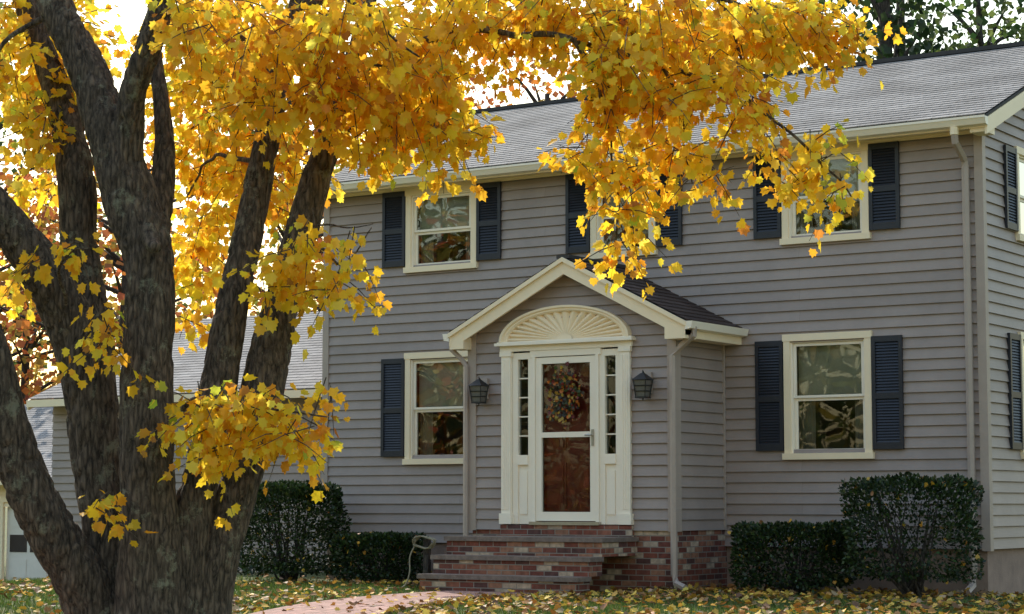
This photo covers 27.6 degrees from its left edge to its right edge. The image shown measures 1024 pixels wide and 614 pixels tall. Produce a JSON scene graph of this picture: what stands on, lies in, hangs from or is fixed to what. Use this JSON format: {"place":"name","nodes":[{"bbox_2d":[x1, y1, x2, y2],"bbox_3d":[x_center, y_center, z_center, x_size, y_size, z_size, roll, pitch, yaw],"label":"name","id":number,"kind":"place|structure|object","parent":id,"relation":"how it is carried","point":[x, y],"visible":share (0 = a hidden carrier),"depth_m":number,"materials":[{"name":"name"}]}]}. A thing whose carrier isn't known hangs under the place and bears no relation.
{"place":"outdoors","nodes":[
{"label":"outdoors","id":0,"kind":"place"},
{"bbox_2d":[0,507,1023,613],"bbox_3d":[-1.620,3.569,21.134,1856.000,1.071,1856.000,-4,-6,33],"label":"ground","id":1,"kind":"structure","parent":0,"point":[309,576],"depth_m":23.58,"materials":[{"name":"plant"}]},
{"bbox_2d":[0,404,52,580],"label":"garage","id":2,"kind":"structure","parent":1,"relation":"on","point":[22,561],"depth_m":43.76,"materials":[{"name":"beige"}]},
{"bbox_2d":[0,497,47,580],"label":"doors","id":3,"kind":"structure","parent":2,"relation":"in","point":[21,562],"depth_m":43.67,"materials":[{"name":"white wood"}]},
{"bbox_2d":[26,311,326,573],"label":"side wing","id":4,"kind":"structure","parent":1,"relation":"on","point":[306,374],"depth_m":34.91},
{"bbox_2d":[236,479,352,581],"bbox_3d":[-3.040,3.051,28.182,1.565,1.453,1.164,-4,-6,33],"label":"yew hedge","id":5,"kind":"object","parent":1,"relation":"on","point":[275,499],"visible":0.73,"depth_m":27.87,"materials":[{"name":"green plant"}]},
{"bbox_2d":[328,530,431,583],"bbox_3d":[-1.735,3.321,27.410,1.194,0.779,0.953,-4,-6,33],"label":"yew hedge","id":6,"kind":"object","parent":1,"relation":"on","point":[390,544],"visible":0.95,"depth_m":27.20,"materials":[{"name":"green plant"}]},
{"bbox_2d":[250,590,531,613],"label":"brick path","id":7,"kind":"structure","parent":1,"relation":"on","point":[327,608],"depth_m":21.24,"materials":[{"name":"red brick"}]},
{"bbox_2d":[387,536,435,588],"bbox_3d":[-1.221,3.146,25.386,0.622,0.713,0.243,-1,-5,10],"label":"garden hose","id":8,"kind":"object","parent":1,"relation":"on","point":[427,546],"visible":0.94,"depth_m":25.41,"materials":[{"name":"rubber"}]},
{"bbox_2d":[0,0,907,613],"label":"maple tree","id":9,"kind":"object","parent":1,"relation":"on","point":[144,538],"visible":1,"depth_m":13.95,"materials":[{"name":"yellow plant"}]},
{"bbox_2d":[0,0,1023,403],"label":"distant trees","id":10,"kind":"object","parent":1,"relation":"on","point":[20,328],"visible":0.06,"depth_m":57.39,"materials":[{"name":"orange plant"}]},
{"bbox_2d":[0,573,1023,613],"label":"fallen leaves","id":11,"kind":"object","parent":1,"relation":"on","point":[656,591],"visible":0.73,"depth_m":21.68,"materials":[{"name":"yellow plant"}]},
{"bbox_2d":[417,525,638,594],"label":"brick steps","id":12,"kind":"structure","parent":1,"relation":"on","point":[537,558],"depth_m":24.57,"materials":[{"name":"brick"}]},
{"bbox_2d":[473,529,726,591],"bbox_3d":[1.081,3.232,25.870,2.910,0.935,1.305,-4,-6,33],"label":"portico brick base","id":13,"kind":"object","parent":1,"relation":"on","point":[702,557],"visible":0.37,"depth_m":24.89,"materials":[{"name":"red brick"}]},
{"bbox_2d":[476,275,726,530],"bbox_3d":[1.050,1.165,26.036,2.986,3.220,1.288,-4,-6,33],"label":"portico siding","id":14,"kind":"object","parent":1,"relation":"on","point":[702,454],"visible":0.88,"depth_m":25.19,"materials":[{"name":"grey wood"}]},
{"bbox_2d":[468,376,488,405],"bbox_3d":[-0.408,1.055,26.093,0.200,0.370,0.230,-4,-6,33],"label":"wall lantern","id":15,"kind":"object","parent":14,"relation":"attached to","point":[479,390],"depth_m":26.04,"materials":[{"name":"grey metal"}]},
{"bbox_2d":[494,336,635,524],"bbox_3d":[0.708,1.562,25.556,1.980,2.320,0.380,-4,-6,33],"label":"door surround","id":16,"kind":"object","parent":14,"relation":"attached to","point":[576,471],"visible":1,"depth_m":25.52,"materials":[{"name":"white wood"}]},
{"bbox_2d":[499,305,631,341],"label":"sunburst pediment","id":17,"kind":"structure","parent":14,"relation":"attached to","point":[562,324],"depth_m":25.59,"materials":[{"name":"white wood"}]},
{"bbox_2d":[442,257,748,350],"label":"portico trim and gutters","id":18,"kind":"structure","parent":14,"relation":"attached to","point":[458,338],"depth_m":25.40,"materials":[{"name":"white wood"}]},
{"bbox_2d":[449,254,741,331],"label":"portico roof","id":19,"kind":"structure","parent":14,"relation":"on","point":[674,304],"depth_m":25.50,"materials":[{"name":"grey"}]},
{"bbox_2d":[468,333,726,531],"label":"portico corner boards","id":20,"kind":"object","parent":14,"relation":"attached to","point":[672,345],"visible":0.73,"depth_m":25.66,"materials":[{"name":"grey wood"}]},
{"bbox_2d":[632,370,653,399],"bbox_3d":[1.567,0.934,24.807,0.200,0.370,0.230,-4,-6,33],"label":"wall lantern","id":21,"kind":"object","parent":14,"relation":"attached to","point":[643,385],"depth_m":24.75,"materials":[{"name":"grey metal"}]},
{"bbox_2d":[327,542,1023,595],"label":"foundation","id":22,"kind":"object","parent":1,"relation":"on","point":[1003,569],"visible":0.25,"depth_m":24.39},
{"bbox_2d":[321,134,993,550],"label":"corner boards","id":23,"kind":"object","parent":22,"relation":"on","point":[983,340],"visible":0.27,"depth_m":24.02,"materials":[{"name":"grey wood"}]},
{"bbox_2d":[328,107,1023,548],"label":"siding walls","id":24,"kind":"structure","parent":22,"relation":"on","point":[906,279],"depth_m":25.41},
{"bbox_2d":[330,90,1023,198],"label":"eaves and gutter","id":25,"kind":"object","parent":24,"relation":"attached to","point":[981,125],"visible":0.4,"depth_m":24.97,"materials":[{"name":"white paint"}]},
{"bbox_2d":[330,41,1023,183],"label":"roof deck and ridge","id":26,"kind":"structure","parent":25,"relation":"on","point":[901,58],"depth_m":28.64,"materials":[{"name":"grey"}]},
{"bbox_2d":[330,46,1023,182],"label":"roof shingles","id":27,"kind":"object","parent":26,"relation":"on","point":[965,84],"visible":0.19,"depth_m":27.11,"materials":[{"name":"grey"}]},
{"bbox_2d":[380,141,1023,456],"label":"shutters","id":28,"kind":"object","parent":24,"relation":"attached to","point":[887,359],"visible":0.81,"depth_m":25.42,"materials":[{"name":"wood"}]},
{"bbox_2d":[402,143,1023,464],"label":"window frames","id":29,"kind":"structure","parent":24,"relation":"attached to","point":[827,394],"depth_m":26.12,"materials":[{"name":"white wood"}]},
{"bbox_2d":[1019,161,1023,347],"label":"window glass","id":30,"kind":"object","parent":29,"relation":"in","point":[1021,169],"visible":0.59,"depth_m":25.42,"materials":[{"name":"white glass"}]},
{"bbox_2d":[449,126,976,593],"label":"downspouts","id":31,"kind":"object","parent":1,"relation":"on","point":[959,150],"visible":0.91,"depth_m":24.28,"materials":[{"name":"grey metal"}]},
{"bbox_2d":[727,518,860,594],"bbox_3d":[3.284,2.927,24.164,1.427,0.948,1.000,-4,-6,33],"label":"yew hedge","id":32,"kind":"object","parent":1,"relation":"on","point":[753,532],"visible":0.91,"depth_m":23.97,"materials":[{"name":"green plant"}]},
{"bbox_2d":[837,471,985,598],"bbox_3d":[4.485,2.579,23.286,1.550,1.473,1.143,-4,-6,33],"label":"yew hedge","id":33,"kind":"object","parent":1,"relation":"on","point":[915,578],"visible":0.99,"depth_m":23.12,"materials":[{"name":"green plant"}]},
{"bbox_2d":[0,0,1023,387],"label":"sky","id":34,"kind":"structure","parent":0,"point":[133,12],"materials":[{"name":"white"}]},
{"bbox_2d":[543,362,583,428],"bbox_3d":[0.627,1.081,25.492,0.627,0.830,0.116,-4,-6,33],"label":"door wreath","id":35,"kind":"object","parent":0,"point":[564,383],"depth_m":25.48,"materials":[{"name":"plant"}]}
]}

